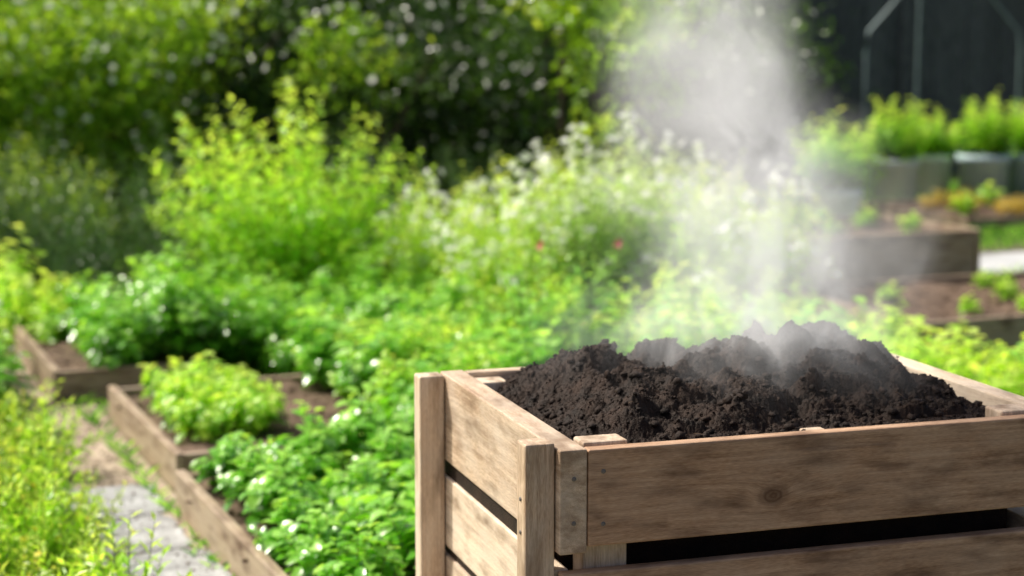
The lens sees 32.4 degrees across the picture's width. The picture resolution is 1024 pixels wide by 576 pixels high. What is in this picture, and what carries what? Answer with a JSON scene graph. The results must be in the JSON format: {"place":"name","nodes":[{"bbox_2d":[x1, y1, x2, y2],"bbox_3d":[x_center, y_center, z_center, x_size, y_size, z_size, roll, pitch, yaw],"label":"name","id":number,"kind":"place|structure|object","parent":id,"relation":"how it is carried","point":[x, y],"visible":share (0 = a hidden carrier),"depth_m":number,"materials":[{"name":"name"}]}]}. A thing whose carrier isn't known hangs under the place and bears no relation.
{"place":"outdoors","nodes":[
{"label":"outdoors","id":0,"kind":"place"},
{"bbox_2d":[0,335,231,575],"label":"path","id":1,"kind":"structure","parent":0,"point":[118,477],"depth_m":6.66,"materials":[{"name":"beige gravel"}]},
{"bbox_2d":[0,379,102,474],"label":"meadow plant","id":2,"kind":"object","parent":1,"relation":"on","point":[45,418],"visible":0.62,"depth_m":6.32,"materials":[{"name":"green plant"}]},
{"bbox_2d":[0,420,103,517],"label":"meadow plant","id":3,"kind":"object","parent":1,"relation":"on","point":[32,464],"visible":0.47,"depth_m":5.72,"materials":[{"name":"green plant"}]},
{"bbox_2d":[0,466,104,575],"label":"meadow plant","id":4,"kind":"object","parent":1,"relation":"on","point":[54,523],"visible":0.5,"depth_m":5.08,"materials":[{"name":"green plant"}]},
{"bbox_2d":[0,466,117,575],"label":"meadow plant","id":5,"kind":"object","parent":1,"relation":"on","point":[93,509],"visible":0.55,"depth_m":5.08,"materials":[{"name":"green plant"}]},
{"bbox_2d":[10,516,134,575],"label":"wildflower","id":6,"kind":"object","parent":1,"relation":"on","point":[58,540],"visible":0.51,"depth_m":4.96,"materials":[{"name":"green plant"}]},
{"bbox_2d":[63,484,168,520],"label":"paving slab","id":7,"kind":"structure","parent":1,"relation":"on","point":[138,497],"depth_m":5.96,"materials":[{"name":"stone"}]},
{"bbox_2d":[56,510,192,575],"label":"meadow plant","id":8,"kind":"object","parent":1,"relation":"on","point":[121,558],"visible":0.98,"depth_m":4.51,"materials":[{"name":"green plant"}]},
{"bbox_2d":[69,514,192,557],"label":"paving slab","id":9,"kind":"structure","parent":1,"relation":"on","point":[176,536],"depth_m":5.56,"materials":[{"name":"stone"}]},
{"bbox_2d":[99,548,230,575],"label":"paving slab","id":10,"kind":"structure","parent":1,"relation":"on","point":[170,568],"depth_m":5.25,"materials":[{"name":"stone"}]},
{"bbox_2d":[0,174,1023,575],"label":"ground","id":11,"kind":"structure","parent":0,"point":[786,178],"depth_m":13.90,"materials":[{"name":"green plant"}]},
{"bbox_2d":[0,333,38,418],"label":"bushy plant","id":12,"kind":"object","parent":11,"relation":"on","point":[16,366],"visible":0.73,"depth_m":7.05,"materials":[{"name":"green plant"}]},
{"bbox_2d":[0,262,57,347],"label":"bright plant","id":13,"kind":"object","parent":11,"relation":"on","point":[10,303],"visible":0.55,"depth_m":8.93,"materials":[{"name":"green plant"}]},
{"bbox_2d":[0,224,68,307],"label":"bright plant","id":14,"kind":"object","parent":11,"relation":"on","point":[13,267],"visible":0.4,"depth_m":9.37,"materials":[{"name":"green plant"}]},
{"bbox_2d":[0,129,81,258],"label":"dark shrub","id":15,"kind":"object","parent":11,"relation":"on","point":[10,185],"visible":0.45,"depth_m":10.69,"materials":[{"name":"green plant"}]},
{"bbox_2d":[0,145,128,278],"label":"green shrub","id":16,"kind":"object","parent":11,"relation":"on","point":[76,194],"visible":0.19,"depth_m":11.47,"materials":[{"name":"green plant"}]},
{"bbox_2d":[21,470,126,543],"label":"plant","id":17,"kind":"object","parent":11,"relation":"on","point":[86,499],"visible":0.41,"depth_m":5.43,"materials":[{"name":"green plant"}]},
{"bbox_2d":[0,0,151,190],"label":"tree","id":18,"kind":"object","parent":11,"relation":"on","point":[17,38],"visible":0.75,"depth_m":13.26,"materials":[{"name":"green plant"}]},
{"bbox_2d":[0,115,152,303],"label":"dark shrub","id":19,"kind":"object","parent":11,"relation":"on","point":[60,229],"visible":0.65,"depth_m":9.97,"materials":[{"name":"green plant"}]},
{"bbox_2d":[14,326,209,402],"bbox_3d":[-1.908,0.328,8.332,0.726,0.146,1.320,-3,9,-23],"label":"raised bed","id":20,"kind":"object","parent":11,"relation":"on","point":[55,362],"visible":0.48,"depth_m":7.78,"materials":[{"name":"brown wood"}]},
{"bbox_2d":[14,271,85,342],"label":"leafy plant","id":21,"kind":"object","parent":20,"relation":"on","point":[50,334],"visible":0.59,"depth_m":8.67,"materials":[{"name":"green plant"}]},
{"bbox_2d":[75,272,158,358],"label":"vegetable plant","id":22,"kind":"object","parent":20,"relation":"on","point":[102,298],"visible":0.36,"depth_m":8.09,"materials":[{"name":"green plant"}]},
{"bbox_2d":[75,299,165,376],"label":"bushy plant","id":23,"kind":"object","parent":20,"relation":"on","point":[100,352],"visible":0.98,"depth_m":7.79,"materials":[{"name":"green plant"}]},
{"bbox_2d":[107,243,215,348],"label":"bushy plant","id":24,"kind":"object","parent":20,"relation":"on","point":[152,272],"visible":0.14,"depth_m":8.56,"materials":[{"name":"green plant"}]},
{"bbox_2d":[124,256,248,362],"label":"bushy plant","id":25,"kind":"object","parent":20,"relation":"on","point":[175,316],"visible":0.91,"depth_m":7.87,"materials":[{"name":"green plant"}]},
{"bbox_2d":[30,162,212,299],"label":"dark shrub","id":26,"kind":"object","parent":11,"relation":"on","point":[84,266],"visible":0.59,"depth_m":9.47,"materials":[{"name":"green plant"}]},
{"bbox_2d":[0,0,321,237],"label":"tree","id":27,"kind":"object","parent":11,"relation":"on","point":[117,111],"visible":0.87,"depth_m":13.49,"materials":[{"name":"green plant"}]},
{"bbox_2d":[111,114,278,269],"bbox_3d":[-2.164,-0.668,12.084,1.144,1.077,1.146,-1,8,-8],"label":"dark shrub","id":28,"kind":"object","parent":11,"relation":"on","point":[157,193],"visible":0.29,"depth_m":11.88,"materials":[{"name":"green plant"}]},
{"bbox_2d":[53,0,419,206],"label":"tree","id":29,"kind":"object","parent":11,"relation":"on","point":[245,15],"visible":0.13,"depth_m":15.34,"materials":[{"name":"green plant"}]},
{"bbox_2d":[108,374,374,492],"bbox_3d":[-0.786,0.524,6.937,1.389,0.146,1.326,-3,9,-23],"label":"raised bed","id":30,"kind":"object","parent":11,"relation":"on","point":[136,420],"visible":0.22,"depth_m":6.77,"materials":[{"name":"brown wood"}]},
{"bbox_2d":[137,358,211,409],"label":"salad plant","id":31,"kind":"object","parent":30,"relation":"on","point":[153,389],"visible":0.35,"depth_m":7.04,"materials":[{"name":"green plant"}]},
{"bbox_2d":[150,372,225,430],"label":"salad plant","id":32,"kind":"object","parent":30,"relation":"on","point":[169,404],"visible":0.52,"depth_m":6.68,"materials":[{"name":"green plant"}]},
{"bbox_2d":[171,389,243,443],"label":"salad plant","id":33,"kind":"object","parent":30,"relation":"on","point":[208,423],"visible":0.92,"depth_m":6.49,"materials":[{"name":"green plant"}]},
{"bbox_2d":[213,379,290,437],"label":"salad plant","id":34,"kind":"object","parent":30,"relation":"on","point":[259,412],"visible":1,"depth_m":6.52,"materials":[{"name":"green plant"}]},
{"bbox_2d":[284,303,387,390],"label":"vegetable plant","id":35,"kind":"object","parent":30,"relation":"on","point":[315,353],"visible":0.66,"depth_m":7.37,"materials":[{"name":"green plant"}]},
{"bbox_2d":[330,311,418,415],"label":"vegetable plant","id":36,"kind":"object","parent":30,"relation":"on","point":[366,370],"visible":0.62,"depth_m":6.96,"materials":[{"name":"green plant"}]},
{"bbox_2d":[363,353,458,424],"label":"vegetable plant","id":37,"kind":"object","parent":30,"relation":"on","point":[408,392],"visible":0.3,"depth_m":6.53,"materials":[{"name":"green plant"}]},
{"bbox_2d":[369,311,471,388],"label":"leafy plant","id":38,"kind":"object","parent":30,"relation":"on","point":[408,335],"visible":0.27,"depth_m":7.08,"materials":[{"name":"green plant"}]},
{"bbox_2d":[459,317,558,369],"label":"vegetable plant","id":39,"kind":"object","parent":30,"relation":"on","point":[514,358],"visible":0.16,"depth_m":6.66,"materials":[{"name":"green plant"}]},
{"bbox_2d":[204,276,315,376],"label":"bushy plant","id":40,"kind":"object","parent":11,"relation":"on","point":[248,350],"visible":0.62,"depth_m":8.03,"materials":[{"name":"green plant"}]},
{"bbox_2d":[136,0,407,216],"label":"tree","id":41,"kind":"object","parent":11,"relation":"on","point":[270,102],"visible":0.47,"depth_m":13.90,"materials":[{"name":"green plant"}]},
{"bbox_2d":[141,77,435,299],"bbox_3d":[-1.258,-0.485,9.844,1.632,1.369,1.651,-5,10,-34],"label":"feathery shrub","id":42,"kind":"object","parent":11,"relation":"on","point":[290,241],"visible":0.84,"depth_m":9.60,"materials":[{"name":"green plant"}]},
{"bbox_2d":[175,457,415,575],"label":"raised bed","id":43,"kind":"object","parent":11,"relation":"on","point":[227,534],"visible":0.06,"depth_m":5.35,"materials":[{"name":"brown wood"}]},
{"bbox_2d":[190,431,279,499],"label":"herb plant","id":44,"kind":"object","parent":43,"relation":"on","point":[223,452],"visible":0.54,"depth_m":5.69,"materials":[{"name":"green plant"}]},
{"bbox_2d":[214,439,287,514],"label":"herb plant","id":45,"kind":"object","parent":43,"relation":"on","point":[243,477],"visible":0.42,"depth_m":5.47,"materials":[{"name":"green plant"}]},
{"bbox_2d":[239,445,327,530],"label":"herb plant","id":46,"kind":"object","parent":43,"relation":"on","point":[260,496],"visible":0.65,"depth_m":5.21,"materials":[{"name":"green plant"}]},
{"bbox_2d":[248,489,359,567],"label":"herb plant","id":47,"kind":"object","parent":43,"relation":"on","point":[267,542],"visible":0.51,"depth_m":4.96,"materials":[{"name":"green plant"}]},
{"bbox_2d":[256,401,360,473],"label":"herb plant","id":48,"kind":"object","parent":43,"relation":"on","point":[310,437],"visible":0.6,"depth_m":5.73,"materials":[{"name":"green plant"}]},
{"bbox_2d":[286,448,355,502],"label":"herb plant","id":49,"kind":"object","parent":43,"relation":"on","point":[308,470],"visible":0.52,"depth_m":5.57,"materials":[{"name":"green plant"}]},
{"bbox_2d":[275,503,378,575],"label":"herb plant","id":50,"kind":"object","parent":43,"relation":"on","point":[309,556],"visible":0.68,"depth_m":4.71,"materials":[{"name":"green plant"}]},
{"bbox_2d":[317,451,399,518],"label":"herb plant","id":51,"kind":"object","parent":43,"relation":"on","point":[360,477],"visible":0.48,"depth_m":5.34,"materials":[{"name":"green plant"}]},
{"bbox_2d":[312,520,407,575],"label":"herb plant","id":52,"kind":"object","parent":43,"relation":"on","point":[373,562],"visible":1,"depth_m":4.51,"materials":[{"name":"green plant"}]},
{"bbox_2d":[323,377,413,465],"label":"herb plant","id":53,"kind":"object","parent":43,"relation":"on","point":[370,427],"visible":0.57,"depth_m":5.86,"materials":[{"name":"green plant"}]},
{"bbox_2d":[332,459,415,575],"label":"herb plant","id":54,"kind":"object","parent":43,"relation":"on","point":[385,500],"visible":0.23,"depth_m":4.82,"materials":[{"name":"green plant"}]},
{"bbox_2d":[348,418,414,490],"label":"herb plant","id":55,"kind":"object","parent":43,"relation":"on","point":[405,449],"visible":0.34,"depth_m":5.61,"materials":[{"name":"green plant"}]},
{"bbox_2d":[369,507,415,575],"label":"herb plant","id":56,"kind":"object","parent":43,"relation":"on","point":[409,549],"visible":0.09,"depth_m":4.66,"materials":[{"name":"green plant"}]},
{"bbox_2d":[260,310,331,375],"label":"bushy plant","id":57,"kind":"object","parent":11,"relation":"on","point":[283,363],"visible":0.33,"depth_m":7.80,"materials":[{"name":"green plant"}]},
{"bbox_2d":[261,109,423,256],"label":"dark shrub","id":58,"kind":"object","parent":11,"relation":"on","point":[336,158],"visible":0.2,"depth_m":12.37,"materials":[{"name":"green plant"}]},
{"bbox_2d":[262,1,434,194],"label":"tree","id":59,"kind":"object","parent":11,"relation":"on","point":[348,62],"visible":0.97,"depth_m":13.28,"materials":[{"name":"green plant"}]},
{"bbox_2d":[313,246,414,321],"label":"bushy plant","id":60,"kind":"object","parent":11,"relation":"on","point":[371,272],"visible":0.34,"depth_m":8.91,"materials":[{"name":"green plant"}]},
{"bbox_2d":[320,149,460,280],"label":"dark shrub","id":61,"kind":"object","parent":11,"relation":"on","point":[388,270],"visible":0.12,"depth_m":11.20,"materials":[{"name":"green plant"}]},
{"bbox_2d":[347,174,512,298],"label":"flowering bush","id":62,"kind":"object","parent":11,"relation":"on","point":[425,264],"visible":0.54,"depth_m":9.52,"materials":[{"name":"green plant"}]},
{"bbox_2d":[203,0,686,196],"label":"tree","id":63,"kind":"object","parent":11,"relation":"on","point":[468,20],"visible":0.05,"depth_m":15.66,"materials":[{"name":"green plant"}]},
{"bbox_2d":[373,162,517,270],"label":"flowering bush","id":64,"kind":"object","parent":11,"relation":"on","point":[436,212],"visible":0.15,"depth_m":10.39,"materials":[{"name":"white plant"}]},
{"bbox_2d":[294,0,600,231],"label":"tree","id":65,"kind":"object","parent":11,"relation":"on","point":[397,85],"visible":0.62,"depth_m":13.84,"materials":[{"name":"green plant"}]},
{"bbox_2d":[426,263,518,327],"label":"bright plant","id":66,"kind":"object","parent":11,"relation":"on","point":[488,294],"visible":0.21,"depth_m":8.82,"materials":[{"name":"green plant"}]},
{"bbox_2d":[413,128,561,235],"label":"dark shrub","id":67,"kind":"object","parent":11,"relation":"on","point":[492,205],"visible":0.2,"depth_m":12.20,"materials":[{"name":"green plant"}]},
{"bbox_2d":[432,187,574,329],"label":"flowering bush","id":68,"kind":"object","parent":11,"relation":"on","point":[493,281],"visible":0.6,"depth_m":9.17,"materials":[{"name":"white plant"}]},
{"bbox_2d":[0,0,1023,174],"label":"wooden fence","id":69,"kind":"object","parent":11,"relation":"on","point":[968,49],"visible":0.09,"depth_m":20.43,"materials":[{"name":"black wood"}]},
{"bbox_2d":[442,141,619,298],"bbox_3d":[0.097,-0.341,10.052,1.057,0.996,1.077,6,10,35],"label":"flowering bush","id":70,"kind":"object","parent":11,"relation":"on","point":[498,182],"visible":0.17,"depth_m":9.93,"materials":[{"name":"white plant"}]},
{"bbox_2d":[455,240,609,361],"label":"rose bush","id":71,"kind":"object","parent":11,"relation":"on","point":[527,316],"visible":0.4,"depth_m":7.27,"materials":[{"name":"green plant"}]},
{"bbox_2d":[374,0,728,231],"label":"tree","id":72,"kind":"object","parent":11,"relation":"on","point":[520,80],"visible":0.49,"depth_m":13.54,"materials":[{"name":"green plant"}]},
{"bbox_2d":[505,0,629,192],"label":"tree","id":73,"kind":"object","parent":11,"relation":"on","point":[558,5],"visible":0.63,"depth_m":12.75,"materials":[{"name":"green plant"}]},
{"bbox_2d":[496,124,663,322],"bbox_3d":[0.367,-0.330,9.555,0.914,1.110,0.914,0,8,1],"label":"white flower bush","id":74,"kind":"object","parent":11,"relation":"on","point":[588,230],"visible":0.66,"depth_m":9.41,"materials":[{"name":"green plant"}]},
{"bbox_2d":[526,239,656,355],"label":"rose bush","id":75,"kind":"object","parent":11,"relation":"on","point":[596,301],"visible":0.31,"depth_m":7.64,"materials":[{"name":"green plant"}]},
{"bbox_2d":[523,278,670,357],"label":"leafy plant","id":76,"kind":"object","parent":11,"relation":"on","point":[583,326],"visible":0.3,"depth_m":7.20,"materials":[{"name":"green plant"}]},
{"bbox_2d":[512,127,681,277],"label":"flowering bush","id":77,"kind":"object","parent":11,"relation":"on","point":[546,173],"visible":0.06,"depth_m":10.56,"materials":[{"name":"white plant"}]},
{"bbox_2d":[437,0,790,201],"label":"tree","id":78,"kind":"object","parent":11,"relation":"on","point":[681,81],"visible":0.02,"depth_m":15.98,"materials":[{"name":"green plant"}]},
{"bbox_2d":[540,113,713,321],"bbox_3d":[0.651,-0.398,9.835,0.961,1.168,0.961,2,8,15],"label":"white flower bush","id":79,"kind":"object","parent":11,"relation":"on","point":[631,194],"visible":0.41,"depth_m":9.69,"materials":[{"name":"green plant"}]},
{"bbox_2d":[534,0,738,190],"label":"tree","id":80,"kind":"object","parent":11,"relation":"on","point":[648,24],"visible":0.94,"depth_m":12.32,"materials":[{"name":"green plant"}]},
{"bbox_2d":[582,129,766,267],"bbox_3d":[0.966,-0.440,10.626,1.116,1.031,1.095,-2,8,-12],"label":"flowering bush","id":81,"kind":"object","parent":11,"relation":"on","point":[698,151],"visible":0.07,"depth_m":10.59,"materials":[{"name":"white plant"}]},
{"bbox_2d":[630,292,737,348],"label":"bright plant","id":82,"kind":"object","parent":11,"relation":"on","point":[703,337],"visible":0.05,"depth_m":7.23,"materials":[{"name":"green plant"}]},
{"bbox_2d":[639,292,736,346],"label":"vegetable plant","id":83,"kind":"object","parent":11,"relation":"on","point":[660,308],"visible":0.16,"depth_m":7.39,"materials":[{"name":"green plant"}]},
{"bbox_2d":[636,254,741,327],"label":"bright plant","id":84,"kind":"object","parent":11,"relation":"on","point":[684,288],"visible":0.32,"depth_m":8.87,"materials":[{"name":"green plant"}]},
{"bbox_2d":[604,160,797,314],"bbox_3d":[0.992,-0.232,9.569,1.037,0.913,1.044,-8,11,-43],"label":"flowering bush","id":85,"kind":"object","parent":11,"relation":"on","point":[738,279],"visible":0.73,"depth_m":9.44,"materials":[{"name":"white plant"}]},
{"bbox_2d":[414,353,1023,575],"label":"compost bin","id":86,"kind":"object","parent":11,"relation":"on","point":[593,504],"visible":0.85,"depth_m":3.26,"materials":[{"name":"brown wood"}]},
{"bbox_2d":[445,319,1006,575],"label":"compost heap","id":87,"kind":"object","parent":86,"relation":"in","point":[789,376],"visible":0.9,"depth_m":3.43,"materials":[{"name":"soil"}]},
{"bbox_2d":[692,287,815,339],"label":"leafy plant","id":88,"kind":"object","parent":11,"relation":"on","point":[740,326],"visible":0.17,"depth_m":7.50,"materials":[{"name":"green plant"}]},
{"bbox_2d":[677,150,843,310],"bbox_3d":[1.348,-0.299,9.934,1.021,0.944,1.003,6,10,37],"label":"flowering bush","id":89,"kind":"object","parent":11,"relation":"on","point":[789,271],"visible":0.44,"depth_m":9.81,"materials":[{"name":"white plant"}]},
{"bbox_2d":[655,0,876,188],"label":"tree","id":90,"kind":"object","parent":11,"relation":"on","point":[806,109],"visible":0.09,"depth_m":18.18,"materials":[{"name":"green plant"}]},
{"bbox_2d":[746,267,823,322],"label":"leafy plant","id":91,"kind":"object","parent":11,"relation":"on","point":[772,299],"visible":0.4,"depth_m":9.06,"materials":[{"name":"green plant"}]},
{"bbox_2d":[805,186,862,216],"bbox_3d":[2.420,-0.525,13.257,0.424,0.460,0.424,-3,9,-23],"label":"planter","id":92,"kind":"object","parent":11,"relation":"on","point":[839,202],"visible":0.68,"depth_m":13.07,"materials":[{"name":"metal"}]},
{"bbox_2d":[785,108,890,197],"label":"potted shrub","id":93,"kind":"object","parent":92,"relation":"in","point":[839,168],"visible":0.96,"depth_m":13.07,"materials":[{"name":"green plant"}]},
{"bbox_2d":[695,213,980,297],"bbox_3d":[2.057,-0.211,11.298,1.486,0.386,1.144,-3,9,-23],"label":"raised bed","id":94,"kind":"object","parent":11,"relation":"on","point":[886,249],"visible":0.47,"depth_m":10.89,"materials":[{"name":"brown wood"}]},
{"bbox_2d":[768,271,1023,357],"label":"raised bed","id":95,"kind":"object","parent":11,"relation":"on","point":[935,302],"visible":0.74,"depth_m":9.38,"materials":[{"name":"brown wood"}]},
{"bbox_2d":[871,157,920,201],"bbox_3d":[3.660,-1.017,16.823,0.466,0.440,0.466,-3,9,-23],"label":"planter","id":96,"kind":"object","parent":11,"relation":"on","point":[899,181],"visible":0.66,"depth_m":16.64,"materials":[{"name":"metal"}]},
{"bbox_2d":[861,95,930,162],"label":"potted herb","id":97,"kind":"object","parent":96,"relation":"on","point":[907,141],"visible":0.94,"depth_m":16.66,"materials":[{"name":"green plant"}]},
{"bbox_2d":[843,306,966,371],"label":"bright plant","id":98,"kind":"object","parent":11,"relation":"on","point":[910,340],"visible":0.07,"depth_m":6.78,"materials":[{"name":"green plant"}]},
{"bbox_2d":[915,153,952,198],"bbox_3d":[4.150,-1.101,17.417,0.403,0.440,0.403,-3,9,-23],"label":"planter","id":99,"kind":"object","parent":11,"relation":"on","point":[933,172],"visible":0.57,"depth_m":17.26,"materials":[{"name":"concrete"}]},
{"bbox_2d":[912,105,959,156],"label":"potted herb","id":100,"kind":"object","parent":99,"relation":"on","point":[937,147],"visible":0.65,"depth_m":17.26,"materials":[{"name":"green plant"}]},
{"bbox_2d":[861,0,1020,185],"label":"tunnel frame","id":101,"kind":"object","parent":11,"relation":"on","point":[918,47],"visible":0.69,"depth_m":18.20,"materials":[{"name":"grey metal"}]},
{"bbox_2d":[859,196,1023,231],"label":"raised bed","id":102,"kind":"object","parent":11,"relation":"on","point":[982,216],"visible":0.66,"depth_m":15.04,"materials":[{"name":"brown wood"}]},
{"bbox_2d":[924,330,1023,395],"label":"bright plant","id":103,"kind":"object","parent":11,"relation":"on","point":[992,376],"visible":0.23,"depth_m":6.71,"materials":[{"name":"green plant"}]},
{"bbox_2d":[956,153,1010,196],"bbox_3d":[4.500,-1.037,16.820,0.509,0.480,0.509,-3,9,-23],"label":"planter","id":104,"kind":"object","parent":11,"relation":"on","point":[975,173],"visible":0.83,"depth_m":16.62,"materials":[{"name":"metal"}]},
{"bbox_2d":[947,88,1020,155],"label":"potted herb","id":105,"kind":"object","parent":104,"relation":"on","point":[992,143],"visible":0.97,"depth_m":16.68,"materials":[{"name":"green plant"}]},
{"bbox_2d":[589,0,855,220],"bbox_3d":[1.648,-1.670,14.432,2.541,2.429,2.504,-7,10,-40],"label":"steam","id":106,"kind":"object","parent":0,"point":[733,50],"visible":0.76,"depth_m":14.10,"materials":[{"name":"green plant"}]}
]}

